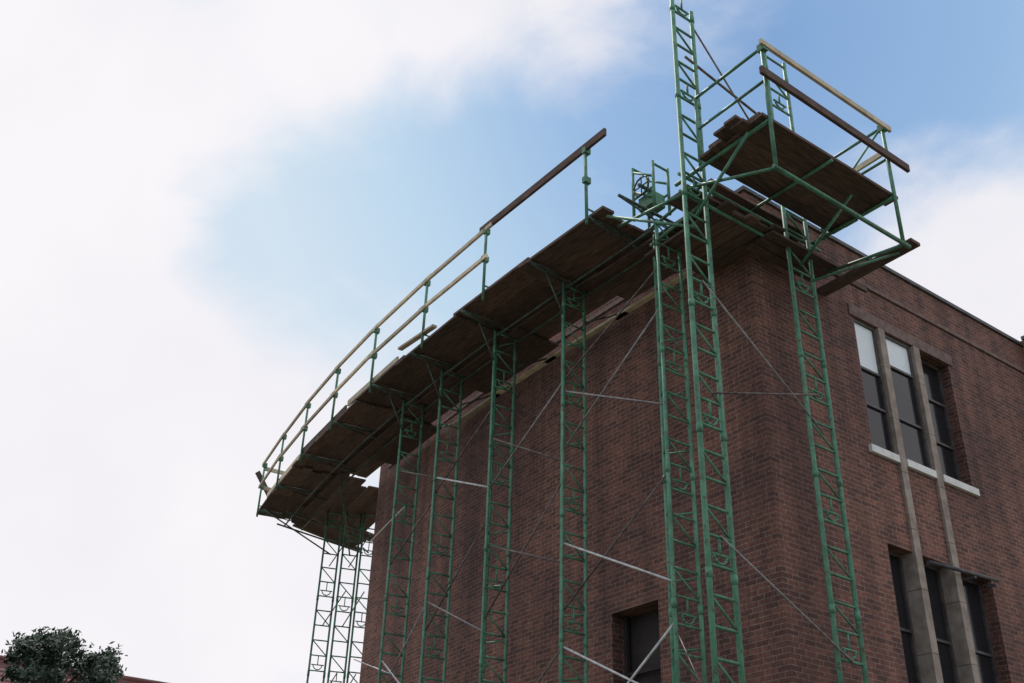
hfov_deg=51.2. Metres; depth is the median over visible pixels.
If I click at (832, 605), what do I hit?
scaffold tower
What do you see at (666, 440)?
scaffold tower
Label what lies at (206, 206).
sky
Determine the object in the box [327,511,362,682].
scaffold tower
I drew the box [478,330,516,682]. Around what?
scaffold tower
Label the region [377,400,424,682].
scaffold tower
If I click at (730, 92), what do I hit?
scaffold cross braces
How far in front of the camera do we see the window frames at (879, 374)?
16.83 m
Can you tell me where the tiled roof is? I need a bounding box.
[0,655,167,682]
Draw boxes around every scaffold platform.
[255,128,696,555]
[606,38,919,295]
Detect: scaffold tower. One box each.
[306,510,343,682]
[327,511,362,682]
[346,512,375,682]
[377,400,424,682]
[418,369,462,682]
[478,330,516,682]
[558,281,587,682]
[652,219,706,682]
[669,0,745,682]
[765,53,868,682]
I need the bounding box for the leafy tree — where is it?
[1,626,127,682]
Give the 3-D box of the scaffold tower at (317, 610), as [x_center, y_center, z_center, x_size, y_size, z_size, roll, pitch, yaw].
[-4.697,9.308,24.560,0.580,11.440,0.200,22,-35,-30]
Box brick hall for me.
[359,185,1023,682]
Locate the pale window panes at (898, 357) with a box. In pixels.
[854,322,910,374]
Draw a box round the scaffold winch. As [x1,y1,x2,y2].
[631,160,671,228]
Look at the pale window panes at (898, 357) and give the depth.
17.54 m
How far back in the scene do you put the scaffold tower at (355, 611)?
26.27 m
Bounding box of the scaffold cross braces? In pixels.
[322,30,853,682]
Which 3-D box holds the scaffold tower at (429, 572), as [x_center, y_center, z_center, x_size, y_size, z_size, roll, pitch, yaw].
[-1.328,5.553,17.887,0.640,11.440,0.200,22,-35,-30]
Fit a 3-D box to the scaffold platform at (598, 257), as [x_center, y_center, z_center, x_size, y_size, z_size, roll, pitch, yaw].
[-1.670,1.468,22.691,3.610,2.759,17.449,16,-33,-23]
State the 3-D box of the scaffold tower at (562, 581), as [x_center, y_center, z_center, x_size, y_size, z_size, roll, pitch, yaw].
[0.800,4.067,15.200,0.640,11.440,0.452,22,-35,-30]
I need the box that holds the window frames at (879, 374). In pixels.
[853,318,998,682]
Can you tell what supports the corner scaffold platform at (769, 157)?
on the scaffold tower at (832, 605)
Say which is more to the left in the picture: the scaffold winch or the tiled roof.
the tiled roof
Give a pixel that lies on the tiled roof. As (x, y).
(127, 679)
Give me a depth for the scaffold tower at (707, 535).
13.66 m
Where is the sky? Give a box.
[0,0,1023,682]

